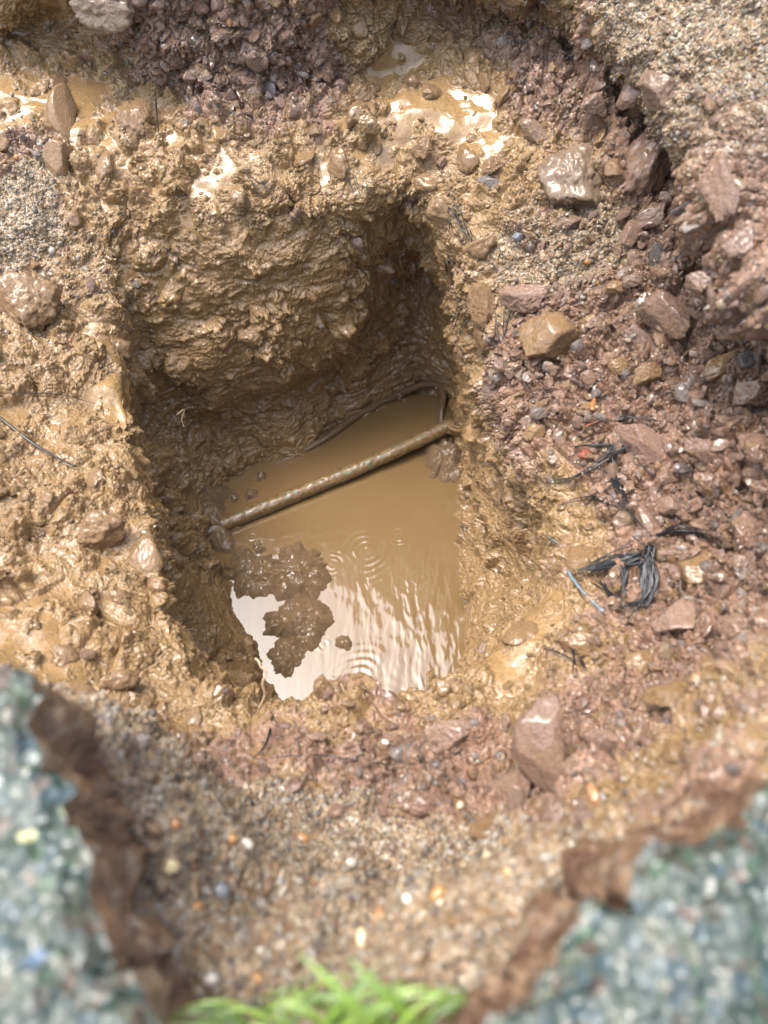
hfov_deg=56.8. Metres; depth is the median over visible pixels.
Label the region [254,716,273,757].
root
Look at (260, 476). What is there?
mud clump
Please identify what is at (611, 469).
stone
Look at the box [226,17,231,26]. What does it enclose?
pebble
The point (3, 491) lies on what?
mud clod
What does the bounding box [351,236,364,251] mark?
stone
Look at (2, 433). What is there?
mud clod
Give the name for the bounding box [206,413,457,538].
water pipe
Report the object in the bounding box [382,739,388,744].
pebble
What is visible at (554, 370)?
stone
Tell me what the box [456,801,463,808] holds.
pebble
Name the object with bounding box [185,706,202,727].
stone
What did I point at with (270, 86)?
stone
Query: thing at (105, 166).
mud clod
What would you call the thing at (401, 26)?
stone
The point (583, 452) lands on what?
stone
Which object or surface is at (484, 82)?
stone
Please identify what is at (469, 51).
mud clod
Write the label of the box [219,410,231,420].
stone
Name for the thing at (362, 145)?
mud clod
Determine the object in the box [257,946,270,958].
pebble
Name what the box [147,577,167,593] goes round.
mud clod
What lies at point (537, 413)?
stone
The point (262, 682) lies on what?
root
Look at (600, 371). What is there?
stone
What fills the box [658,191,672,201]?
stone
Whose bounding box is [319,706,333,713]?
stone
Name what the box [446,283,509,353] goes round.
fibre bundle
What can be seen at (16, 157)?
pebble
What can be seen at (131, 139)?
mud clod
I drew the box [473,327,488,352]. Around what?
stone
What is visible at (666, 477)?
stone
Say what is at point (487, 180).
stone
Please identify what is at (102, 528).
mud clod
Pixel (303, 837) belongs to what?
pebble
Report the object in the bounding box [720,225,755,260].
stone
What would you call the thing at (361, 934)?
pebble
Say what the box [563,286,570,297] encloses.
stone
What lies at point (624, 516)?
stone
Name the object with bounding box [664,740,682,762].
stone
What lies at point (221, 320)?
stone
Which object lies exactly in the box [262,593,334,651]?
mud clump
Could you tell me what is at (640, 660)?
stone
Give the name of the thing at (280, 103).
stone
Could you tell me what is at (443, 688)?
stone
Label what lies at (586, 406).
stone
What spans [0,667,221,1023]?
concrete slab
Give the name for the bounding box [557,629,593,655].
stone
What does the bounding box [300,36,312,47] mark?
stone
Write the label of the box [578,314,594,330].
stone
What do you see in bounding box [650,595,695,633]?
stone
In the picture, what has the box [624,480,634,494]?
stone
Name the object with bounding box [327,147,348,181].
mud clod
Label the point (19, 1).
stone
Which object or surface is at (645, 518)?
stone
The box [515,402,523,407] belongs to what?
stone
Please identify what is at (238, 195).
rock
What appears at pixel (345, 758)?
root
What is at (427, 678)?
stone
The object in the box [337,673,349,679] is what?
stone
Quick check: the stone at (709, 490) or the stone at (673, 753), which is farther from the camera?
the stone at (709, 490)
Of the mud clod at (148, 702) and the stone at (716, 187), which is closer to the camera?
the stone at (716, 187)
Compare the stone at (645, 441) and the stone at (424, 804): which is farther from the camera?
the stone at (645, 441)
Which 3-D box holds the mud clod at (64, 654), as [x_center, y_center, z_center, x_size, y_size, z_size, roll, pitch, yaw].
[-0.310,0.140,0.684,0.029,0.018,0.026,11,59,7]
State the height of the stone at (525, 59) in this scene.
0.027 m
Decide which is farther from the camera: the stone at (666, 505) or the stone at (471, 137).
the stone at (471, 137)
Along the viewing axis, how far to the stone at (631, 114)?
0.90 m
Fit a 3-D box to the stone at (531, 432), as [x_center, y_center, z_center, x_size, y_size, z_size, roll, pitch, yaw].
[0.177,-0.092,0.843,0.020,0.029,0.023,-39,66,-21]
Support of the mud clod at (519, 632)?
on the ground
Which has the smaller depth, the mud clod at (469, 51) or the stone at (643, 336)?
the stone at (643, 336)
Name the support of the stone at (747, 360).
on the ground
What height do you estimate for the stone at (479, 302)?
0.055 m
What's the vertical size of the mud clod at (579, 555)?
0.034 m
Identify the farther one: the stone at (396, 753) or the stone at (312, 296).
the stone at (312, 296)
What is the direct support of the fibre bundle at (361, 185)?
on the ground
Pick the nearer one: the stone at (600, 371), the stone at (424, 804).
the stone at (424, 804)
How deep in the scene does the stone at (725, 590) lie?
0.64 m
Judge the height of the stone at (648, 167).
0.078 m
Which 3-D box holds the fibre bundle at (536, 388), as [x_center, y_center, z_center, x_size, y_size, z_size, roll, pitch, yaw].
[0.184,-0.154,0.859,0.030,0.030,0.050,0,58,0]
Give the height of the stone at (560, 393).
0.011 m
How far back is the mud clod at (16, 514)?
0.77 m
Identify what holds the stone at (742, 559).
on the ground
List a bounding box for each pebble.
[13,154,18,160]
[163,859,179,874]
[169,818,180,830]
[192,901,202,912]
[202,887,211,892]
[203,974,218,986]
[213,881,229,899]
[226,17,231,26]
[228,833,236,844]
[241,838,252,849]
[252,972,262,983]
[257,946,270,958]
[296,833,308,842]
[346,858,356,866]
[356,926,366,948]
[374,906,383,920]
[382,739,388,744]
[401,893,411,904]
[430,884,444,900]
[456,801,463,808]
[482,852,492,857]
[503,866,510,874]
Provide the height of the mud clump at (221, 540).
0.069 m
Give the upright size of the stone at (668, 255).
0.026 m
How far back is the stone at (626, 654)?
0.64 m
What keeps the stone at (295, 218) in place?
on the ground
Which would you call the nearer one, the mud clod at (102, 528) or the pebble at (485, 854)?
the pebble at (485, 854)
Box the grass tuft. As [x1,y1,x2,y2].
[168,952,473,1023]
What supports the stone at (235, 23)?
on the ground
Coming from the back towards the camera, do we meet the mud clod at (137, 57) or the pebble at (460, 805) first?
the mud clod at (137, 57)
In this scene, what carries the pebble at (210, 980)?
on the ground
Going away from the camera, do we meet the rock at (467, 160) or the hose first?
the rock at (467, 160)
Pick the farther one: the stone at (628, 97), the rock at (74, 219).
the rock at (74, 219)
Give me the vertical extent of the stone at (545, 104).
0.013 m
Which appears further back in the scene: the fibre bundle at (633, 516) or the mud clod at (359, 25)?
the mud clod at (359, 25)
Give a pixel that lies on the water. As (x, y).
(381, 539)
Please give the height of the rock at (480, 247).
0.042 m
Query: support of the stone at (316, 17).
on the ground
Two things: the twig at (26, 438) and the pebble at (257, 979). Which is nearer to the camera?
the pebble at (257, 979)
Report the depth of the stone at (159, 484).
1.07 m
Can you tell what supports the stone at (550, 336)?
on the ground
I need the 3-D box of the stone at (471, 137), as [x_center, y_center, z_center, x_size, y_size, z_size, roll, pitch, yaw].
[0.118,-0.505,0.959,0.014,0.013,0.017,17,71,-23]
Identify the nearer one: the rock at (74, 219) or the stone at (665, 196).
the stone at (665, 196)
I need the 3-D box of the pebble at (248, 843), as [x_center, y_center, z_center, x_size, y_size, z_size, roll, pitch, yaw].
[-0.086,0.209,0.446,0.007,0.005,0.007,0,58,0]
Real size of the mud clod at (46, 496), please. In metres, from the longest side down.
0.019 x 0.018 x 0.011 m
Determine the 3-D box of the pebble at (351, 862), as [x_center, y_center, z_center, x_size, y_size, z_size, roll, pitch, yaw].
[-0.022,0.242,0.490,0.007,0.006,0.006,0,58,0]
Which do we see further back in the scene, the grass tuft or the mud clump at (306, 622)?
the mud clump at (306, 622)
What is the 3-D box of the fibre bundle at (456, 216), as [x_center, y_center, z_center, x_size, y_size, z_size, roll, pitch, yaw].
[0.099,-0.361,0.987,0.023,0.129,0.062,-23,61,-14]
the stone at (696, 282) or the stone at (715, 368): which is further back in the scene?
the stone at (715, 368)
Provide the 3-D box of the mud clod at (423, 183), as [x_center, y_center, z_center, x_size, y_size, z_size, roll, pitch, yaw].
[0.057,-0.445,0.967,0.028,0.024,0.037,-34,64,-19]
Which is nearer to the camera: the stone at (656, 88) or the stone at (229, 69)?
the stone at (656, 88)
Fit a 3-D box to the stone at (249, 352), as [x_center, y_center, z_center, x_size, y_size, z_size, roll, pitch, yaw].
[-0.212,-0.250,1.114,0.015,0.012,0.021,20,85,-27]
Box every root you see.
[12,393,94,403]
[154,91,158,131]
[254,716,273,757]
[255,658,266,709]
[269,754,442,764]
[679,580,683,595]
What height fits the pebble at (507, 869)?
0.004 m
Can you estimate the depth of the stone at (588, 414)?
0.80 m
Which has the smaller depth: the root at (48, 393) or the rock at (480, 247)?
the root at (48, 393)
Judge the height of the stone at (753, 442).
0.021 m
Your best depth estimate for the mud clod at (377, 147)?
0.97 m
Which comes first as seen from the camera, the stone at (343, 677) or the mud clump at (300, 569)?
the stone at (343, 677)
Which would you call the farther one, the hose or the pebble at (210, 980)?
the hose
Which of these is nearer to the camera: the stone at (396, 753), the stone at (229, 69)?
the stone at (396, 753)
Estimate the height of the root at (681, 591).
0.017 m
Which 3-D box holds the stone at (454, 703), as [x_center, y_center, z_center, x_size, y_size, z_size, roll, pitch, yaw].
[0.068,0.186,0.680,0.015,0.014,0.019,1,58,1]
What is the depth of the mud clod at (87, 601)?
0.73 m
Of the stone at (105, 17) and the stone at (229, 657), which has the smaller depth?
the stone at (105, 17)
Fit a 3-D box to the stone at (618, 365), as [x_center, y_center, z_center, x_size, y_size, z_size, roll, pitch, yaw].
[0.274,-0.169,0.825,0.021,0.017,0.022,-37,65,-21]
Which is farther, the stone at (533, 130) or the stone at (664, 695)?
the stone at (533, 130)
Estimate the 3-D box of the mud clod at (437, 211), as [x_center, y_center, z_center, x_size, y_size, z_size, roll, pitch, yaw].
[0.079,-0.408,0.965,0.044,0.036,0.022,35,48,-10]
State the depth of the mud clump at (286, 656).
1.12 m
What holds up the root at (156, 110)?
on the ground
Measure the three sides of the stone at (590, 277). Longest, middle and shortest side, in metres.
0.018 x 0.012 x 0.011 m
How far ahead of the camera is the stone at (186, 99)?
0.98 m
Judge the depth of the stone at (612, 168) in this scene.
0.87 m
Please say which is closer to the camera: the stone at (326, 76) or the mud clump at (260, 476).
the stone at (326, 76)
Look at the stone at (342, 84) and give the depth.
0.97 m
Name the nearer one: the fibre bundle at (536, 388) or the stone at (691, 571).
the stone at (691, 571)
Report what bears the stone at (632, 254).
on the ground
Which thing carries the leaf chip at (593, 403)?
on the ground
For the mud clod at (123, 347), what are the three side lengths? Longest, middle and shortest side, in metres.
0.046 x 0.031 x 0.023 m
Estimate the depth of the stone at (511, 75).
0.94 m
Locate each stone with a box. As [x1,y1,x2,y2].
[0,132,8,152]
[13,0,25,3]
[30,260,39,269]
[42,139,70,176]
[44,82,76,138]
[69,0,135,35]
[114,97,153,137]
[130,0,147,8]
[153,479,161,487]
[171,255,178,263]
[182,70,196,84]
[184,94,189,103]
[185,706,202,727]
[194,105,202,115]
[211,0,223,12]
[213,684,224,697]
[215,315,226,325]
[216,130,227,140]
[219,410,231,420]
[223,63,236,73]
[225,651,232,661]
[227,88,237,100]
[232,20,239,26]
[244,53,267,72]
[245,347,253,359]
[247,86,262,97]
[264,81,275,96]
[274,97,285,108]
[289,211,301,223]
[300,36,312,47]
[307,291,316,301]
[309,10,322,26]
[313,674,328,699]
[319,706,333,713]
[322,71,330,83]
[333,79,347,91]
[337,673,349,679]
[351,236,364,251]
[357,113,381,135]
[365,307,370,321]
[378,688,384,694]
[390,278,396,285]
[391,743,421,761]
[395,15,408,36]
[396,789,449,817]
[411,135,432,159]
[424,719,469,751]
[425,671,433,685]
[435,679,451,696]
[436,155,446,166]
[447,696,462,715]
[466,133,476,142]
[466,281,494,329]
[470,813,496,841]
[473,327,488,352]
[477,175,499,186]
[478,72,490,92]
[482,155,501,174]
[482,382,493,404]
[484,768,531,796]
[494,440,500,451]
[498,284,549,313]
[505,331,513,338]
[508,72,513,79]
[511,691,564,793]
[512,232,522,240]
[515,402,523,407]
[517,312,579,361]
[519,118,548,143]
[520,55,530,64]
[520,414,530,425]
[521,423,545,443]
[527,94,534,104]
[529,406,545,419]
[537,142,602,209]
[537,796,574,822]
[540,99,552,108]
[544,361,561,376]
[547,61,556,72]
[548,455,558,464]
[552,390,565,396]
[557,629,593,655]
[559,215,582,229]
[561,364,578,384]
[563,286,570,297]
[577,447,590,460]
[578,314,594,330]
[580,91,606,117]
[580,402,590,409]
[580,728,619,744]
[584,412,592,422]
[586,272,596,283]
[587,783,598,804]
[591,128,606,148]
[591,368,604,374]
[596,353,603,359]
[600,321,607,334]
[602,462,617,481]
[604,158,622,177]
[606,280,624,294]
[607,357,628,374]
[610,598,623,611]
[613,510,633,525]
[614,424,666,463]
[615,82,639,110]
[618,219,644,247]
[622,271,642,287]
[623,131,671,196]
[623,325,653,350]
[623,651,630,658]
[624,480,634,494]
[624,649,654,672]
[624,713,635,730]
[627,249,639,265]
[628,107,635,119]
[632,361,662,385]
[633,499,660,532]
[635,289,690,340]
[636,69,676,113]
[637,201,665,230]
[641,680,686,706]
[648,241,662,265]
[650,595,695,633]
[655,469,676,485]
[655,496,678,514]
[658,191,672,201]
[661,249,676,265]
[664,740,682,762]
[669,201,693,215]
[672,211,696,225]
[674,381,688,402]
[676,550,711,583]
[683,437,730,468]
[684,270,711,294]
[687,430,696,437]
[693,472,715,492]
[696,150,738,224]
[699,654,719,674]
[702,346,752,382]
[705,487,713,495]
[708,393,717,403]
[715,611,745,638]
[716,322,744,340]
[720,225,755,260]
[720,582,730,598]
[730,510,763,536]
[732,472,742,487]
[732,552,758,572]
[733,379,767,408]
[736,300,747,311]
[736,349,755,367]
[742,431,766,462]
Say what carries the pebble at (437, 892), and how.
on the ground
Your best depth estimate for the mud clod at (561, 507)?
0.81 m
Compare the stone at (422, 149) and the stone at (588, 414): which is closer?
the stone at (588, 414)
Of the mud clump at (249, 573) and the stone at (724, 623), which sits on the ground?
the stone at (724, 623)
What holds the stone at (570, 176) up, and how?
on the ground
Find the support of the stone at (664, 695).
on the ground
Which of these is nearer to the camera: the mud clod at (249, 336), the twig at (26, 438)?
the twig at (26, 438)
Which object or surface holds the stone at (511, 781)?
on the ground
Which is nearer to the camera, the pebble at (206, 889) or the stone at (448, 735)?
the pebble at (206, 889)
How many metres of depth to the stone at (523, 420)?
0.86 m
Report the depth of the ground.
0.91 m
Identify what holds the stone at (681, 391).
on the ground
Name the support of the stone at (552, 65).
on the ground
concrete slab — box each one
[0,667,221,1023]
[390,777,767,1023]
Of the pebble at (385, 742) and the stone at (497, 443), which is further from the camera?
the stone at (497, 443)
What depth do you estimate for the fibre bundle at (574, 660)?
0.68 m
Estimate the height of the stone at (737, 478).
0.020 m
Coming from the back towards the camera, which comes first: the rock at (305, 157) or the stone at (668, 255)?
the rock at (305, 157)
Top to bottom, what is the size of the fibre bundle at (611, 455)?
0.096 m
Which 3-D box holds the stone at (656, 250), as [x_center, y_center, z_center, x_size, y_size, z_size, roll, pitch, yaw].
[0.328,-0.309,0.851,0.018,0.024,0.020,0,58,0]
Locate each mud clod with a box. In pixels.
[0,271,63,330]
[0,427,5,438]
[0,485,9,498]
[8,508,23,522]
[29,88,41,96]
[31,359,46,368]
[39,490,54,503]
[47,73,67,88]
[50,643,79,666]
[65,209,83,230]
[69,682,97,692]
[77,509,126,549]
[78,591,98,614]
[86,466,103,493]
[95,153,114,181]
[100,669,140,691]
[108,589,129,604]
[110,338,132,361]
[124,131,138,149]
[127,533,162,574]
[133,49,146,64]
[139,698,153,707]
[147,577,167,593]
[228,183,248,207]
[237,324,263,347]
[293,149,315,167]
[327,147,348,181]
[329,6,343,23]
[345,99,368,129]
[346,81,377,102]
[350,13,367,39]
[356,139,368,150]
[371,140,382,155]
[405,75,418,86]
[413,173,437,194]
[422,84,441,99]
[425,194,449,227]
[430,29,443,42]
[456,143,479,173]
[463,46,484,63]
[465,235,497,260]
[494,84,515,106]
[497,147,509,157]
[501,618,538,646]
[556,500,567,511]
[565,545,596,575]
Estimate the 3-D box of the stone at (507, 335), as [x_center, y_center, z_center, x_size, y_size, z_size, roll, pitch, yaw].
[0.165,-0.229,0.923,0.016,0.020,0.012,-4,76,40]
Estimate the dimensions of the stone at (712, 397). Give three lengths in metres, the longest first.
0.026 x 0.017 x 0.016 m
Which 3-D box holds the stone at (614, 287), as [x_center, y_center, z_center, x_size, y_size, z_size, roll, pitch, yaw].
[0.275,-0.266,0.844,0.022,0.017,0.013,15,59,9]
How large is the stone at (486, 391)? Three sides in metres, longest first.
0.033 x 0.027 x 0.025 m
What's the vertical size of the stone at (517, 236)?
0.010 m
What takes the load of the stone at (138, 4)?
on the ground
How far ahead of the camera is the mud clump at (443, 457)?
1.32 m
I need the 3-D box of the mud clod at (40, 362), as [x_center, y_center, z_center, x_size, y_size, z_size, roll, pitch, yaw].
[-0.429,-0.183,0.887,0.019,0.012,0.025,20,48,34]
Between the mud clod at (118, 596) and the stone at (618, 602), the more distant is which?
the mud clod at (118, 596)
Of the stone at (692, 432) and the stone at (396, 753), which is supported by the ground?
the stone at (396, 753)
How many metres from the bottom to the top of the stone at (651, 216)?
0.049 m
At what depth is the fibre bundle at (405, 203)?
0.99 m
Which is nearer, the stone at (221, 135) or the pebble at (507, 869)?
the pebble at (507, 869)
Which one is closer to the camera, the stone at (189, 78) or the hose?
the stone at (189, 78)
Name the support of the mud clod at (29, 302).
on the ground
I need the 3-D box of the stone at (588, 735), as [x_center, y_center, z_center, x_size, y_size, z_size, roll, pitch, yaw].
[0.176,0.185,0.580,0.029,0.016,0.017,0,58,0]
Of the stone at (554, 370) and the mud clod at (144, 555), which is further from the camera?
the stone at (554, 370)
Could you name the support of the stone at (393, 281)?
on the ground
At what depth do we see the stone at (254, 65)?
0.95 m
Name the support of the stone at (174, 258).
on the ground
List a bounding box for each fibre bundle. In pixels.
[244,169,278,202]
[343,173,384,197]
[387,183,419,221]
[444,198,471,277]
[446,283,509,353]
[523,376,551,401]
[529,414,657,510]
[543,629,588,674]
[558,482,647,531]
[577,525,726,618]
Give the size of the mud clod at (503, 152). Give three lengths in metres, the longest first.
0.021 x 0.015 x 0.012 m
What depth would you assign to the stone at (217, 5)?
0.90 m
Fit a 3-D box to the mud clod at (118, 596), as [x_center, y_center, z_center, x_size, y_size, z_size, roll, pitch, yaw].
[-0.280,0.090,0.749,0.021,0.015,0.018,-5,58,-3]
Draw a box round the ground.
[0,0,767,1023]
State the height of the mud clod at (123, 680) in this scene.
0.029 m
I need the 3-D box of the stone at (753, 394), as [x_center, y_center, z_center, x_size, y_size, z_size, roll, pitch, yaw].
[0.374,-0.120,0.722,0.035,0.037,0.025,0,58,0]
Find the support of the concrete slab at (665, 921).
on the ground
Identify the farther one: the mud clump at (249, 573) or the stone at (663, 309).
the mud clump at (249, 573)
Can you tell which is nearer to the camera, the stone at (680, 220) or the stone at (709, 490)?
the stone at (680, 220)
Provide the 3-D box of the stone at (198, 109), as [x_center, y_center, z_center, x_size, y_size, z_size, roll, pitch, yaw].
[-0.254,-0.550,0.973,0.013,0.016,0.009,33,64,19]
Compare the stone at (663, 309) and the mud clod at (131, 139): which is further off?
the mud clod at (131, 139)
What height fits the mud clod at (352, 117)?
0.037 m
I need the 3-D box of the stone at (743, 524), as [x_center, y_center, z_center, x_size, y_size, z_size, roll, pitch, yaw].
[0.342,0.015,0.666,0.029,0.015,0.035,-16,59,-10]
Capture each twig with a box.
[0,416,77,467]
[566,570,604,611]
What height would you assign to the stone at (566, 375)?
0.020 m
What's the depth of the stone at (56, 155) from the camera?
0.94 m
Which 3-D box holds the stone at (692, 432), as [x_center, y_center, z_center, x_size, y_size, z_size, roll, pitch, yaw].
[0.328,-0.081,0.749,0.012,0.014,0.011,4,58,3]
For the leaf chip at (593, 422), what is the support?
on the ground
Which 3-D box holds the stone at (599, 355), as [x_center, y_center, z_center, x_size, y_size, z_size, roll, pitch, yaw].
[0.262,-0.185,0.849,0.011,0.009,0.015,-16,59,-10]
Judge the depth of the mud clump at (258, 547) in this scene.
1.23 m
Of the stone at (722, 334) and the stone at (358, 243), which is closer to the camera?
the stone at (722, 334)
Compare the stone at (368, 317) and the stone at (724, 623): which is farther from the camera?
the stone at (368, 317)
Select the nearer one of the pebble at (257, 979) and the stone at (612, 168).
the pebble at (257, 979)
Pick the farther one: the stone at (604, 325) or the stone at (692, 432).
the stone at (604, 325)
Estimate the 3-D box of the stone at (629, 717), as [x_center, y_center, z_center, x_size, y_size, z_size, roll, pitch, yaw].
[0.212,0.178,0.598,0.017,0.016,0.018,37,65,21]
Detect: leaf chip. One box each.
[583,415,610,427]
[590,397,596,410]
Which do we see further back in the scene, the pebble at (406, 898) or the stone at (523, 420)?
the stone at (523, 420)
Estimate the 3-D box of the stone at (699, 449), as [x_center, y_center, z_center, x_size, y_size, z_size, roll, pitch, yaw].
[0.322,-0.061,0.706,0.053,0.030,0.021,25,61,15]
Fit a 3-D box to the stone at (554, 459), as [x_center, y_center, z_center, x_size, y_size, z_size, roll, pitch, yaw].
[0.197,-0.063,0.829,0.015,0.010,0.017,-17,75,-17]
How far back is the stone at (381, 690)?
0.71 m
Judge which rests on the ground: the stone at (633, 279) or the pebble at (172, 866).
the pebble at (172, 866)
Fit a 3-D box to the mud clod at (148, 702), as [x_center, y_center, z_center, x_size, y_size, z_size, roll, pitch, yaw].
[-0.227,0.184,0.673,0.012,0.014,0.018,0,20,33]
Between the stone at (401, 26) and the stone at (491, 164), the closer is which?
the stone at (491, 164)
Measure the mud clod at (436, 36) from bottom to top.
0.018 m
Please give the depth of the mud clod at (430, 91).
0.96 m
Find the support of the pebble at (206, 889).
on the ground
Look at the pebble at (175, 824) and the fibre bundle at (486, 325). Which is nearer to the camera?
the pebble at (175, 824)
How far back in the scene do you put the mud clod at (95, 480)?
0.82 m
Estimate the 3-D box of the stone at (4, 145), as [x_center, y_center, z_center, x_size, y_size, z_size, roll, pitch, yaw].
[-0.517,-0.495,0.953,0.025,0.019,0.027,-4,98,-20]
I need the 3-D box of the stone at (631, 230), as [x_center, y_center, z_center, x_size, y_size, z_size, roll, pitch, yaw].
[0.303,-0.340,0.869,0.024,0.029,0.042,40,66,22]
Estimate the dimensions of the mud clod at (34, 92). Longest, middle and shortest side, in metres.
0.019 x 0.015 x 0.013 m
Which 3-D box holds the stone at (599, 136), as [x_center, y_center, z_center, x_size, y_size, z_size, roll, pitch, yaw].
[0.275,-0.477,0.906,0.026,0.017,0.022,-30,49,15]
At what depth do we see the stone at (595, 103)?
0.87 m
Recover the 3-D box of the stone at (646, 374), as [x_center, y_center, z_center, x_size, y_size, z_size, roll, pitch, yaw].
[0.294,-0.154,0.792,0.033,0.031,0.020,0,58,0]
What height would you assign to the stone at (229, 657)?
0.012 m
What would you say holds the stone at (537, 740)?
on the ground
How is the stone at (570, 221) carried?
on the ground
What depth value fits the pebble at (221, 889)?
0.41 m
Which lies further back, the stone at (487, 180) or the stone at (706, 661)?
the stone at (487, 180)
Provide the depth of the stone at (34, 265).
0.94 m
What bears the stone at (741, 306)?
on the ground
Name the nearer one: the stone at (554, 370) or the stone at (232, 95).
the stone at (554, 370)
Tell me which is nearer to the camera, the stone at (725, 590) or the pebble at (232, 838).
the pebble at (232, 838)
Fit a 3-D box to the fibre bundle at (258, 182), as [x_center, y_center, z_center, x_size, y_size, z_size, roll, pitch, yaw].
[-0.165,-0.433,0.947,0.056,0.029,0.019,24,61,14]
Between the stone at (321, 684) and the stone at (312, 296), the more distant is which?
the stone at (312, 296)
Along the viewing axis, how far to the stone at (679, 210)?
0.67 m
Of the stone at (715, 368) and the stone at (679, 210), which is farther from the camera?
the stone at (715, 368)
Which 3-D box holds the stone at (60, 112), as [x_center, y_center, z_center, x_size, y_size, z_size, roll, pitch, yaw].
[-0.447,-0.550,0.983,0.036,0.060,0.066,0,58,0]
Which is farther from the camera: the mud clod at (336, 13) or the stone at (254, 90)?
the stone at (254, 90)
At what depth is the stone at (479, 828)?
0.52 m
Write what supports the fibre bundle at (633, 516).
on the ground
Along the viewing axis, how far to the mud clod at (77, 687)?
0.58 m
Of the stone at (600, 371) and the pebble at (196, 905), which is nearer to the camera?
the pebble at (196, 905)
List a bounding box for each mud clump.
[201,485,240,553]
[223,548,275,599]
[227,491,239,502]
[244,488,257,501]
[252,540,266,553]
[254,471,266,481]
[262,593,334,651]
[266,637,307,677]
[270,541,331,601]
[335,635,351,650]
[420,434,461,482]
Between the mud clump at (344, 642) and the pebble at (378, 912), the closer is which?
the pebble at (378, 912)
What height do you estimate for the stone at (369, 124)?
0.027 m
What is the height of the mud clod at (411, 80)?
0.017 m
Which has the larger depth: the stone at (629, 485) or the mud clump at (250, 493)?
the mud clump at (250, 493)
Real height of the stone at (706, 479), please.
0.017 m
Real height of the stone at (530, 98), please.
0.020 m
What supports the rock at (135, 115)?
on the ground
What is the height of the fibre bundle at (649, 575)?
0.085 m
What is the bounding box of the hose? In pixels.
[281,380,446,461]
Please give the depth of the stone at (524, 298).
0.90 m
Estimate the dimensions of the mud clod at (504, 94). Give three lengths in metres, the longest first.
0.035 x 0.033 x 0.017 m
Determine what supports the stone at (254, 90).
on the ground
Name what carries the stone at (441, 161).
on the ground
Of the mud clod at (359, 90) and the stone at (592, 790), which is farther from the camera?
the mud clod at (359, 90)
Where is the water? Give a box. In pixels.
[212,395,465,700]
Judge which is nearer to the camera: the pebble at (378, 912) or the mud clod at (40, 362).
the pebble at (378, 912)
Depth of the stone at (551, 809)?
0.45 m
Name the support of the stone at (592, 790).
on the ground
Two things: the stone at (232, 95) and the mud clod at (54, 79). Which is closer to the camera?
the stone at (232, 95)
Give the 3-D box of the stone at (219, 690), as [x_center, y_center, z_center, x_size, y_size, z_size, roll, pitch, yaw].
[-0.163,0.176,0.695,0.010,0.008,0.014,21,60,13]

